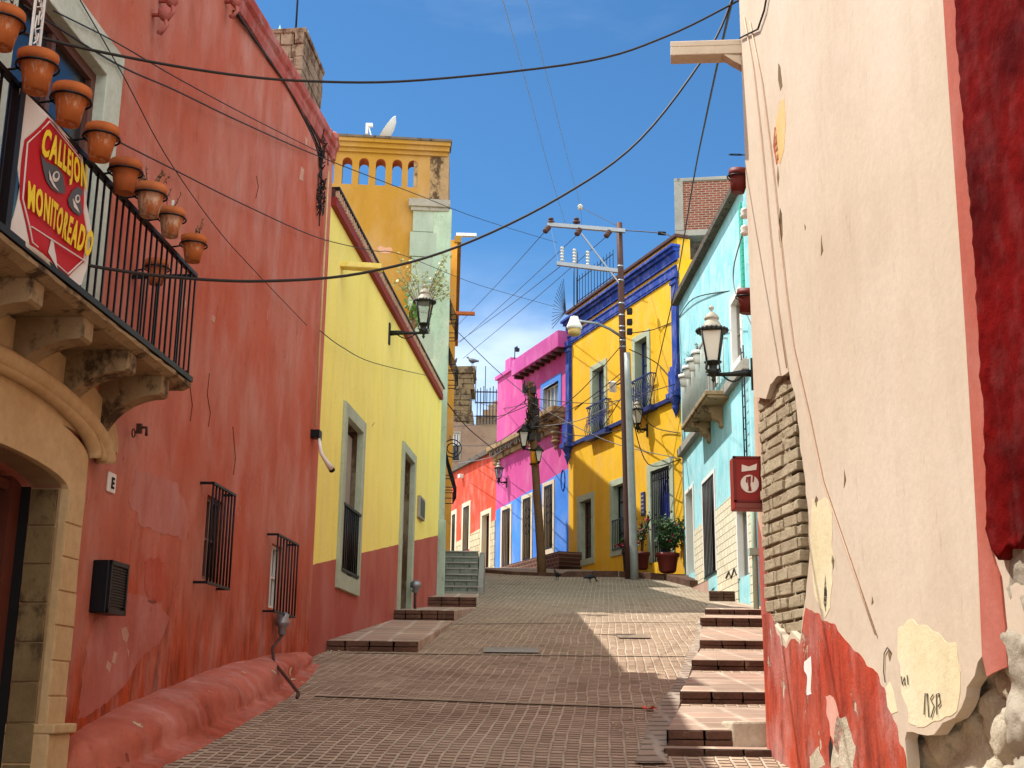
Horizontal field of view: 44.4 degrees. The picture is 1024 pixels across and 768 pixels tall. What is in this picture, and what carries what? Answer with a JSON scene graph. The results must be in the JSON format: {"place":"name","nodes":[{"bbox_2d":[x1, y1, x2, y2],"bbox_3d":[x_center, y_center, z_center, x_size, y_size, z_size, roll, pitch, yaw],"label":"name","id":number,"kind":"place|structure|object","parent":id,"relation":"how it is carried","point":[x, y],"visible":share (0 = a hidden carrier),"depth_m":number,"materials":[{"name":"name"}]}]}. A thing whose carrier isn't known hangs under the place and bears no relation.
{"place":"outdoors","nodes":[
{"label":"outdoors","id":0,"kind":"place"},
{"bbox_2d":[162,567,788,767],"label":"street","id":1,"kind":"structure","parent":0,"point":[307,729],"depth_m":13.57,"materials":[{"name":"brick"}]},
{"bbox_2d":[0,0,339,767],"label":"red house","id":2,"kind":"structure","parent":1,"relation":"on","point":[202,520],"depth_m":11.48,"materials":[{"name":"paint"}]},
{"bbox_2d":[29,0,45,45],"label":"white trellis","id":3,"kind":"object","parent":2,"relation":"attached to","point":[42,6],"visible":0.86,"depth_m":7.92,"materials":[{"name":"paint"}]},
{"bbox_2d":[0,0,124,300],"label":"window","id":4,"kind":"structure","parent":2,"relation":"in","point":[102,76],"depth_m":9.41,"materials":[{"name":"black"}]},
{"bbox_2d":[0,61,197,430],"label":"balcony","id":5,"kind":"structure","parent":2,"relation":"attached to","point":[51,308],"depth_m":8.45,"materials":[{"name":"metal"}]},
{"bbox_2d":[0,0,26,52],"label":"flower pot","id":6,"kind":"object","parent":5,"relation":"attached to","point":[12,21],"visible":1,"depth_m":6.65,"materials":[{"name":"ceramic"}]},
{"bbox_2d":[7,45,60,96],"bbox_3d":[-2.723,-1.768,7.100,0.302,0.230,0.243,9,-16,-29],"label":"flower pot","id":7,"kind":"object","parent":5,"relation":"attached to","point":[39,65],"visible":0.99,"depth_m":7.05,"materials":[{"name":"ceramic"}]},
{"bbox_2d":[10,88,93,284],"bbox_3d":[-2.749,-1.133,7.563,0.068,0.889,1.146,0,-14,4],"label":"banner","id":8,"kind":"object","parent":5,"relation":"hanging from","point":[50,221],"visible":1,"depth_m":7.47,"materials":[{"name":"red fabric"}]},
{"bbox_2d":[38,80,92,128],"bbox_3d":[-2.690,-1.678,7.545,0.307,0.236,0.247,9,-16,-29],"label":"flower pot","id":9,"kind":"object","parent":5,"relation":"attached to","point":[71,100],"visible":1,"depth_m":7.49,"materials":[{"name":"ceramic"}]},
{"bbox_2d":[73,120,120,163],"bbox_3d":[-2.659,-1.544,8.020,0.294,0.225,0.237,9,-16,-29],"label":"flower pot","id":10,"kind":"object","parent":5,"relation":"attached to","point":[103,138],"visible":0.99,"depth_m":7.97,"materials":[{"name":"ceramic"}]},
{"bbox_2d":[95,156,143,195],"bbox_3d":[-2.634,-1.396,8.437,0.293,0.222,0.236,9,-16,-29],"label":"flower pot","id":11,"kind":"object","parent":5,"relation":"on","point":[125,172],"visible":1,"depth_m":8.38,"materials":[{"name":"ceramic"}]},
{"bbox_2d":[127,166,169,218],"bbox_3d":[-2.599,-1.380,8.944,0.281,0.388,0.277,12,-18,-39],"label":"flower pot","id":12,"kind":"object","parent":5,"relation":"attached to","point":[151,195],"visible":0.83,"depth_m":8.86,"materials":[{"name":"ceramic"}]},
{"bbox_2d":[134,257,169,285],"bbox_3d":[-2.960,-0.922,10.340,0.267,0.200,0.215,9,-16,-29],"label":"flower pot","id":13,"kind":"object","parent":5,"relation":"hanging from","point":[157,269],"visible":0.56,"depth_m":10.29,"materials":[{"name":"ceramic"}]},
{"bbox_2d":[147,188,186,238],"bbox_3d":[-2.570,-1.285,9.372,0.277,0.378,0.223,9,-16,-29],"label":"flower pot","id":14,"kind":"object","parent":5,"relation":"attached to","point":[171,218],"visible":0.92,"depth_m":9.30,"materials":[{"name":"ceramic"}]},
{"bbox_2d":[172,218,207,263],"bbox_3d":[-2.534,-1.126,9.920,0.275,0.346,0.219,-10,-18,35],"label":"flower pot","id":15,"kind":"object","parent":5,"relation":"attached to","point":[194,244],"visible":1,"depth_m":9.83,"materials":[{"name":"ceramic"}]},
{"bbox_2d":[88,0,732,282],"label":"cable","id":16,"kind":"object","parent":5,"relation":"attached to","point":[396,265],"visible":0.83,"depth_m":10.64,"materials":[{"name":"rubber"}]},
{"bbox_2d":[89,560,129,615],"bbox_3d":[-3.096,1.576,9.662,0.150,0.397,0.404,0,-14,4],"label":"meter cabinet","id":17,"kind":"object","parent":2,"relation":"attached to","point":[109,588],"visible":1,"depth_m":9.51,"materials":[{"name":"black metal"}]},
{"bbox_2d":[106,471,116,493],"bbox_3d":[-3.148,0.777,9.858,0.027,0.159,0.162,0,-14,4],"label":"letter plaque","id":18,"kind":"object","parent":2,"relation":"attached to","point":[111,483],"visible":1,"depth_m":9.83,"materials":[{"name":"ceramic"}]},
{"bbox_2d":[151,5,171,35],"bbox_3d":[-3.055,-3.135,10.833,0.212,0.279,0.117,0,-14,4],"label":"wall hook","id":19,"kind":"object","parent":2,"relation":"attached to","point":[164,13],"depth_m":10.81,"materials":[{"name":"red paint"}]},
{"bbox_2d":[158,0,178,20],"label":"wall hook","id":20,"kind":"object","parent":2,"relation":"attached to","point":[171,4],"depth_m":10.99,"materials":[{"name":"red paint"}]},
{"bbox_2d":[53,10,319,152],"bbox_3d":[-2.910,-2.885,12.958,0.011,2.682,8.143,0,-14,4],"label":"cable","id":21,"kind":"object","parent":2,"relation":"attached to","point":[173,75],"visible":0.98,"depth_m":11.11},
{"bbox_2d":[80,0,306,325],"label":"cable","id":22,"kind":"object","parent":2,"relation":"attached to","point":[169,160],"visible":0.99,"depth_m":10.94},
{"bbox_2d":[193,482,236,589],"bbox_3d":[-2.999,1.519,12.408,0.292,0.977,0.834,0,-14,4],"label":"window","id":23,"kind":"structure","parent":2,"relation":"in","point":[213,507],"depth_m":12.44,"materials":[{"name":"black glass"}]},
{"bbox_2d":[225,0,241,18],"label":"wall hook","id":24,"kind":"object","parent":2,"relation":"attached to","point":[235,3],"depth_m":12.98,"materials":[{"name":"red paint"}]},
{"bbox_2d":[237,13,322,225],"bbox_3d":[-2.797,-3.260,15.408,0.062,1.062,4.501,0,-14,3],"label":"cable","id":25,"kind":"object","parent":2,"relation":"attached to","point":[256,41],"visible":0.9,"depth_m":15.28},
{"bbox_2d":[262,533,298,617],"bbox_3d":[-2.830,2.306,14.993,0.292,0.907,1.049,0,-14,4],"label":"window","id":26,"kind":"structure","parent":2,"relation":"in","point":[274,550],"depth_m":15.01,"materials":[{"name":"white paint"}]},
{"bbox_2d":[271,612,299,698],"bbox_3d":[-2.469,2.902,13.608,0.222,1.006,2.703,4,-15,-13],"label":"water meter","id":27,"kind":"object","parent":2,"relation":"attached to","point":[282,622],"visible":0.93,"depth_m":14.82,"materials":[{"name":"metal"}]},
{"bbox_2d":[23,4,556,242],"bbox_3d":[-1.149,-3.836,27.215,0.775,11.977,36.339,-1,-14,7],"label":"cable","id":28,"kind":"object","parent":2,"relation":"attached to","point":[68,34],"visible":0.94,"depth_m":11.86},
{"bbox_2d":[310,171,334,472],"bbox_3d":[-2.561,-0.899,17.431,0.205,4.281,0.421,-9,-17,33],"label":"drainpipe","id":29,"kind":"object","parent":2,"relation":"attached to","point":[315,434],"visible":1,"depth_m":17.10,"materials":[{"name":"red metal"}]},
{"bbox_2d":[316,129,328,215],"bbox_3d":[-2.639,-3.007,17.407,0.172,1.414,0.068,1,-14,0],"label":"cable tangle","id":30,"kind":"object","parent":2,"relation":"attached to","point":[320,198],"visible":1,"depth_m":17.34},
{"bbox_2d":[118,141,554,306],"bbox_3d":[-1.342,-2.346,27.716,1.146,9.687,34.674,-1,-14,7],"label":"cable","id":31,"kind":"object","parent":2,"relation":"attached to","point":[276,219],"visible":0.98,"depth_m":14.01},
{"bbox_2d":[19,0,738,83],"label":"cable","id":32,"kind":"object","parent":2,"relation":"attached to","point":[309,81],"visible":0.95,"depth_m":10.17,"materials":[{"name":"rubber"}]},
{"bbox_2d":[308,187,444,656],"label":"yellow house","id":33,"kind":"structure","parent":1,"relation":"on","point":[375,547],"depth_m":21.00,"materials":[{"name":"paint"}]},
{"bbox_2d":[335,401,366,596],"bbox_3d":[-2.666,1.816,19.485,0.420,2.813,1.644,0,-14,4],"label":"window","id":34,"kind":"structure","parent":33,"relation":"in","point":[353,442],"depth_m":19.61,"materials":[{"name":"grey wood"}]},
{"bbox_2d":[396,441,416,618],"bbox_3d":[-2.222,3.036,24.804,0.480,3.559,1.646,0,-14,4],"label":"door","id":35,"kind":"structure","parent":33,"relation":"in","point":[405,547],"depth_m":25.31,"materials":[{"name":"grey wood"}]},
{"bbox_2d":[388,284,435,344],"bbox_3d":[-1.831,-1.289,23.106,0.868,1.166,0.440,0,-14,4],"label":"street lantern","id":36,"kind":"object","parent":33,"relation":"attached to","point":[424,302],"visible":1,"depth_m":23.00,"materials":[{"name":"black metal"}]},
{"bbox_2d":[404,293,432,328],"bbox_3d":[-2.206,-1.615,28.583,0.799,0.879,0.621,1,-14,0],"label":"wall plant","id":37,"kind":"object","parent":33,"relation":"on","point":[413,315],"depth_m":28.50,"materials":[{"name":"green plant"}]},
{"bbox_2d":[417,495,424,521],"bbox_3d":[-1.928,2.646,26.635,0.078,0.464,0.677,0,-14,4],"label":"letter box","id":38,"kind":"object","parent":33,"relation":"attached to","point":[420,508],"visible":1,"depth_m":26.40,"materials":[{"name":"grey metal"}]},
{"bbox_2d":[392,252,453,301],"bbox_3d":[-2.131,-2.424,30.022,1.492,1.594,0.868,1,-14,0],"label":"wall plant","id":39,"kind":"object","parent":33,"relation":"on","point":[408,291],"depth_m":29.96,"materials":[{"name":"green plant"}]},
{"bbox_2d":[332,133,451,358],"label":"ochre house","id":40,"kind":"structure","parent":1,"relation":"on","point":[389,217],"depth_m":31.55,"materials":[{"name":"paint"}]},
{"bbox_2d":[365,116,395,135],"bbox_3d":[-3.388,-6.371,33.281,0.857,1.536,0.722,-11,-18,38],"label":"satellite dish","id":41,"kind":"object","parent":40,"relation":"on","point":[388,129],"visible":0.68,"depth_m":33.11,"materials":[{"name":"white paint"}]},
{"bbox_2d":[326,594,478,651],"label":"stone steps","id":42,"kind":"structure","parent":1,"relation":"on","point":[413,630],"depth_m":20.63,"materials":[{"name":"stone"}]},
{"bbox_2d":[410,580,420,614],"bbox_3d":[-1.930,4.257,24.984,0.212,0.667,0.212,13,-18,-39],"label":"water meter","id":43,"kind":"object","parent":1,"relation":"on","point":[415,585],"visible":0.96,"depth_m":24.96,"materials":[{"name":"metal"}]},
{"bbox_2d":[413,150,461,600],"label":"mint green house","id":44,"kind":"structure","parent":1,"relation":"on","point":[439,188],"depth_m":30.96,"materials":[{"name":"paint"}]},
{"bbox_2d":[444,233,476,550],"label":"orange house","id":45,"kind":"structure","parent":1,"relation":"on","point":[455,271],"depth_m":40.15,"materials":[{"name":"orange paint"}]},
{"bbox_2d":[444,551,485,594],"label":"stone steps","id":46,"kind":"structure","parent":1,"relation":"on","point":[464,572],"depth_m":33.09,"materials":[{"name":"stone"}]},
{"bbox_2d":[450,450,495,566],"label":"orange red house","id":47,"kind":"structure","parent":1,"relation":"on","point":[473,515],"depth_m":60.71,"materials":[{"name":"paint"}]},
{"bbox_2d":[450,509,456,550],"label":"window","id":48,"kind":"structure","parent":47,"relation":"in","point":[453,513],"depth_m":63.91,"materials":[{"name":"paint"}]},
{"bbox_2d":[461,500,470,550],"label":"window","id":49,"kind":"structure","parent":47,"relation":"in","point":[466,507],"depth_m":62.17,"materials":[{"name":"black metal"}]},
{"bbox_2d":[480,508,491,566],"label":"door","id":50,"kind":"structure","parent":47,"relation":"in","point":[485,516],"depth_m":59.26,"materials":[{"name":"brown wood"}]},
{"bbox_2d":[452,421,496,466],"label":"adobe house","id":51,"kind":"structure","parent":1,"relation":"on","point":[463,434],"depth_m":79.96,"materials":[{"name":"white paint"}]},
{"bbox_2d":[452,431,460,460],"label":"window","id":52,"kind":"structure","parent":51,"relation":"in","point":[456,434],"depth_m":79.94,"materials":[{"name":"white paint"}]},
{"bbox_2d":[453,366,476,424],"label":"stone turret","id":53,"kind":"object","parent":51,"relation":"on","point":[467,378],"visible":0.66,"depth_m":82.27,"materials":[{"name":"stone"}]},
{"bbox_2d":[314,694,656,707],"bbox_3d":[-0.228,3.237,12.797,3.714,0.096,0.124,-2,-14,9],"label":"paving band","id":54,"kind":"object","parent":1,"relation":"on","point":[483,701],"visible":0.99,"depth_m":12.80,"materials":[{"name":"stone"}]},
{"bbox_2d":[475,366,496,436],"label":"unfinished house","id":55,"kind":"structure","parent":1,"relation":"on","point":[490,426],"depth_m":85.89,"materials":[{"name":"beige brick"}]},
{"bbox_2d":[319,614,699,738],"bbox_3d":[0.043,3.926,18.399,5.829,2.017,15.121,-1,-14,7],"label":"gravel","id":56,"kind":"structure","parent":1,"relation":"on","point":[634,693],"depth_m":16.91,"materials":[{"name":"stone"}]},
{"bbox_2d":[483,647,538,652],"bbox_3d":[-0.014,3.829,18.063,0.794,0.100,0.700,1,-14,0],"label":"manhole cover","id":57,"kind":"object","parent":1,"relation":"on","point":[510,649],"visible":1,"depth_m":18.09,"materials":[{"name":"metal"}]},
{"bbox_2d":[354,652,686,655],"bbox_3d":[0.034,3.768,17.486,4.836,0.022,0.119,1,-14,1],"label":"paving band","id":58,"kind":"object","parent":1,"relation":"on","point":[520,654],"visible":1,"depth_m":17.48,"materials":[{"name":"stone"}]},
{"bbox_2d":[485,569,565,576],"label":"curb","id":59,"kind":"structure","parent":1,"relation":"on","point":[522,573],"depth_m":41.73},
{"bbox_2d":[486,330,568,566],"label":"magenta house","id":60,"kind":"structure","parent":1,"relation":"on","point":[541,365],"depth_m":54.12,"materials":[{"name":"paint"}]},
{"bbox_2d":[494,460,506,487],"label":"street lantern","id":61,"kind":"object","parent":60,"relation":"attached to","point":[498,468],"visible":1,"depth_m":56.65,"materials":[{"name":"black metal"}]},
{"bbox_2d":[500,503,511,566],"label":"door","id":62,"kind":"structure","parent":60,"relation":"in","point":[506,511],"depth_m":56.44,"materials":[{"name":"black metal"}]},
{"bbox_2d":[521,492,532,560],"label":"window","id":63,"kind":"structure","parent":60,"relation":"in","point":[526,500],"depth_m":54.07,"materials":[{"name":"black metal"}]},
{"bbox_2d":[542,479,554,554],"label":"window","id":64,"kind":"structure","parent":60,"relation":"in","point":[548,488],"depth_m":51.88,"materials":[{"name":"black metal"}]},
{"bbox_2d":[543,381,557,408],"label":"window","id":65,"kind":"structure","parent":60,"relation":"in","point":[552,392],"depth_m":53.14,"materials":[{"name":"white paint"}]},
{"bbox_2d":[522,380,545,572],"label":"utility pole","id":66,"kind":"object","parent":1,"relation":"on","point":[532,417],"visible":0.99,"depth_m":44.45,"materials":[{"name":"brown wood"}]},
{"bbox_2d":[517,424,533,450],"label":"street lantern","id":67,"kind":"object","parent":66,"relation":"attached to","point":[523,431],"visible":0.99,"depth_m":44.42,"materials":[{"name":"black metal"}]},
{"bbox_2d":[530,445,543,464],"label":"street lantern","id":68,"kind":"object","parent":66,"relation":"attached to","point":[538,450],"visible":1,"depth_m":44.31,"materials":[{"name":"black metal"}]},
{"bbox_2d":[531,402,679,458],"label":"cable","id":69,"kind":"object","parent":66,"relation":"attached to","point":[599,437],"visible":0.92,"depth_m":43.33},
{"bbox_2d":[502,551,581,568],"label":"stone steps","id":70,"kind":"structure","parent":1,"relation":"on","point":[562,560],"depth_m":48.18,"materials":[{"name":"brick"}]},
{"bbox_2d":[543,217,632,578],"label":"utility pole","id":71,"kind":"object","parent":1,"relation":"on","point":[574,326],"visible":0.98,"depth_m":42.44,"materials":[{"name":"metal"}]},
{"bbox_2d":[503,1,565,223],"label":"cable","id":72,"kind":"object","parent":71,"relation":"attached to","point":[530,98],"visible":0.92,"depth_m":28.77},
{"bbox_2d":[646,0,733,421],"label":"cable","id":73,"kind":"object","parent":71,"relation":"attached to","point":[723,37],"visible":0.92,"depth_m":24.35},
{"bbox_2d":[560,233,691,573],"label":"golden house","id":74,"kind":"structure","parent":1,"relation":"on","point":[596,521],"depth_m":45.83,"materials":[{"name":"yellow paint"}]},
{"bbox_2d":[552,279,565,327],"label":"spike fan","id":75,"kind":"object","parent":74,"relation":"attached to","point":[564,303],"visible":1,"depth_m":52.50},
{"bbox_2d":[577,491,594,565],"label":"door","id":76,"kind":"structure","parent":74,"relation":"in","point":[585,503],"depth_m":48.44,"materials":[{"name":"wood"}]},
{"bbox_2d":[573,252,613,305],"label":"roof railing","id":77,"kind":"object","parent":74,"relation":"on","point":[577,280],"visible":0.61,"depth_m":51.30,"materials":[{"name":"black metal"}]},
{"bbox_2d":[590,358,606,432],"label":"window","id":78,"kind":"structure","parent":74,"relation":"in","point":[599,381],"depth_m":48.62,"materials":[{"name":"beige paint"}]},
{"bbox_2d":[609,477,623,556],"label":"window","id":79,"kind":"structure","parent":74,"relation":"in","point":[615,486],"depth_m":45.82,"materials":[{"name":"black metal"}]},
{"bbox_2d":[633,399,647,436],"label":"street lantern","id":80,"kind":"object","parent":74,"relation":"attached to","point":[637,417],"visible":0.84,"depth_m":43.78,"materials":[{"name":"black metal"}]},
{"bbox_2d":[632,328,650,407],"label":"window","id":81,"kind":"structure","parent":74,"relation":"in","point":[641,365],"depth_m":45.25,"materials":[{"name":"blue paint"}]},
{"bbox_2d":[647,456,674,563],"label":"door","id":82,"kind":"structure","parent":74,"relation":"in","point":[660,480],"depth_m":42.78,"materials":[{"name":"blue paint"}]},
{"bbox_2d":[564,571,697,586],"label":"curb","id":83,"kind":"structure","parent":1,"relation":"on","point":[683,579],"depth_m":40.42,"materials":[{"name":"stone"}]},
{"bbox_2d":[637,511,652,569],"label":"potted plant","id":84,"kind":"object","parent":83,"relation":"on","point":[643,558],"visible":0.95,"depth_m":41.84,"materials":[{"name":"green plant"}]},
{"bbox_2d":[653,510,685,572],"bbox_3d":[5.133,5.005,40.226,1.354,2.085,1.543,1,-14,0],"label":"potted plant","id":85,"kind":"object","parent":83,"relation":"on","point":[669,536],"visible":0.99,"depth_m":39.98,"materials":[{"name":"green plant"}]},
{"bbox_2d":[624,352,638,579],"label":"utility pole","id":86,"kind":"object","parent":1,"relation":"on","point":[633,546],"visible":0.94,"depth_m":40.80,"materials":[{"name":"concrete"}]},
{"bbox_2d":[616,634,649,637],"bbox_3d":[1.966,4.103,20.423,0.518,0.097,0.700,1,-14,0],"label":"manhole cover","id":87,"kind":"object","parent":1,"relation":"on","point":[632,635],"visible":1,"depth_m":20.38,"materials":[{"name":"stone"}]},
{"bbox_2d":[635,620,701,762],"bbox_3d":[2.421,3.782,17.292,0.265,2.094,15.654,-2,-14,10],"label":"gutter","id":88,"kind":"object","parent":1,"relation":"on","point":[654,744],"visible":0.88,"depth_m":11.75,"materials":[{"name":"stone"}]},
{"bbox_2d":[692,579,708,592],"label":"ramp wall","id":89,"kind":"structure","parent":1,"relation":"on","point":[703,586],"depth_m":34.95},
{"bbox_2d":[674,176,729,259],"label":"brick house","id":90,"kind":"structure","parent":1,"relation":"on","point":[708,195],"depth_m":43.65,"materials":[{"name":"red brick"}]},
{"bbox_2d":[671,187,760,605],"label":"aqua house","id":91,"kind":"structure","parent":1,"relation":"on","point":[717,539],"depth_m":33.56,"materials":[{"name":"paint"}]},
{"bbox_2d":[685,483,694,575],"bbox_3d":[5.652,4.512,38.678,0.350,2.659,1.652,1,-14,0],"label":"door","id":92,"kind":"structure","parent":91,"relation":"in","point":[689,493],"depth_m":39.28,"materials":[{"name":"grey wood"}]},
{"bbox_2d":[681,337,728,443],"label":"balcony","id":93,"kind":"structure","parent":91,"relation":"attached to","point":[705,411],"depth_m":34.11,"materials":[{"name":"stone"}]},
{"bbox_2d":[691,343,701,363],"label":"flower pot","id":94,"kind":"object","parent":93,"relation":"hanging from","point":[695,354],"visible":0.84,"depth_m":33.71,"materials":[{"name":"ceramic"}]},
{"bbox_2d":[701,468,716,577],"bbox_3d":[5.688,3.944,35.151,0.350,2.806,2.193,1,-14,0],"label":"door","id":95,"kind":"structure","parent":91,"relation":"in","point":[708,484],"depth_m":35.41,"materials":[{"name":"black metal"}]},
{"bbox_2d":[729,283,742,371],"bbox_3d":[5.741,-1.379,31.500,0.250,1.919,1.490,1,-14,0],"label":"window","id":96,"kind":"structure","parent":91,"relation":"in","point":[736,319],"depth_m":32.00,"materials":[{"name":"grey wood"}]},
{"bbox_2d":[735,512,749,578],"bbox_3d":[5.681,3.755,30.247,0.250,1.766,1.517,1,-14,0],"label":"door","id":97,"kind":"structure","parent":91,"relation":"in","point":[742,535],"depth_m":30.79,"materials":[{"name":"grey wood"}]},
{"bbox_2d":[740,345,747,455],"bbox_3d":[5.559,0.549,30.040,0.033,3.000,0.314,1,-14,0],"label":"cable ladder","id":98,"kind":"object","parent":91,"relation":"attached to","point":[744,396],"visible":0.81,"depth_m":30.01,"materials":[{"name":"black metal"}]},
{"bbox_2d":[664,591,771,756],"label":"stone steps","id":99,"kind":"structure","parent":1,"relation":"on","point":[741,728],"depth_m":12.91,"materials":[{"name":"stone"}]},
{"bbox_2d":[753,390,768,616],"bbox_3d":[6.027,1.974,18.936,4.500,8.600,17.819,-2,-14,11],"label":"cream house return","id":100,"kind":"object","parent":1,"relation":"on","point":[758,445],"visible":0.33,"depth_m":16.95,"materials":[{"name":"paint"}]},
{"bbox_2d":[695,305,753,389],"bbox_3d":[3.927,-0.681,23.245,1.039,1.654,0.624,-2,-14,11],"label":"street lantern","id":101,"kind":"object","parent":100,"relation":"attached to","point":[711,331],"visible":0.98,"depth_m":23.14,"materials":[{"name":"black metal"}]},
{"bbox_2d":[727,167,745,194],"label":"flower pot","id":102,"kind":"object","parent":100,"relation":"attached to","point":[736,176],"visible":0.77,"depth_m":12.72,"materials":[{"name":"red ceramic"}]},
{"bbox_2d":[735,288,750,314],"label":"flower pot","id":103,"kind":"object","parent":100,"relation":"attached to","point":[742,296],"visible":0.61,"depth_m":12.41,"materials":[{"name":"red ceramic"}]},
{"bbox_2d":[729,456,762,511],"bbox_3d":[2.268,0.962,12.043,0.321,0.502,0.232,1,-14,0],"label":"red box","id":104,"kind":"object","parent":100,"relation":"attached to","point":[745,482],"visible":0.87,"depth_m":11.95,"materials":[{"name":"paint"}]},
{"bbox_2d":[748,512,758,608],"bbox_3d":[5.261,3.577,27.271,0.220,3.013,0.200,1,-14,0],"label":"drain pipe","id":105,"kind":"object","parent":100,"relation":"attached to","point":[753,551],"visible":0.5,"depth_m":27.16,"materials":[{"name":"metal"}]},
{"bbox_2d":[739,0,1023,767],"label":"cream house","id":106,"kind":"structure","parent":1,"relation":"on","point":[893,614],"depth_m":8.34,"materials":[{"name":"paint"}]},
{"bbox_2d":[670,39,741,71],"bbox_3d":[1.869,-3.029,11.706,0.770,0.329,0.180,-1,-14,7],"label":"rain spout","id":107,"kind":"object","parent":106,"relation":"attached to","point":[728,52],"visible":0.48,"depth_m":11.66,"materials":[{"name":"beige paint"}]},
{"bbox_2d":[954,0,1023,767],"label":"dark red house","id":108,"kind":"structure","parent":1,"relation":"on","point":[989,36],"depth_m":6.53,"materials":[{"name":"paint"}]},
{"bbox_2d":[255,0,744,424],"label":"sky","id":109,"kind":"structure","parent":0,"point":[500,174],"materials":[{"name":"blue"}]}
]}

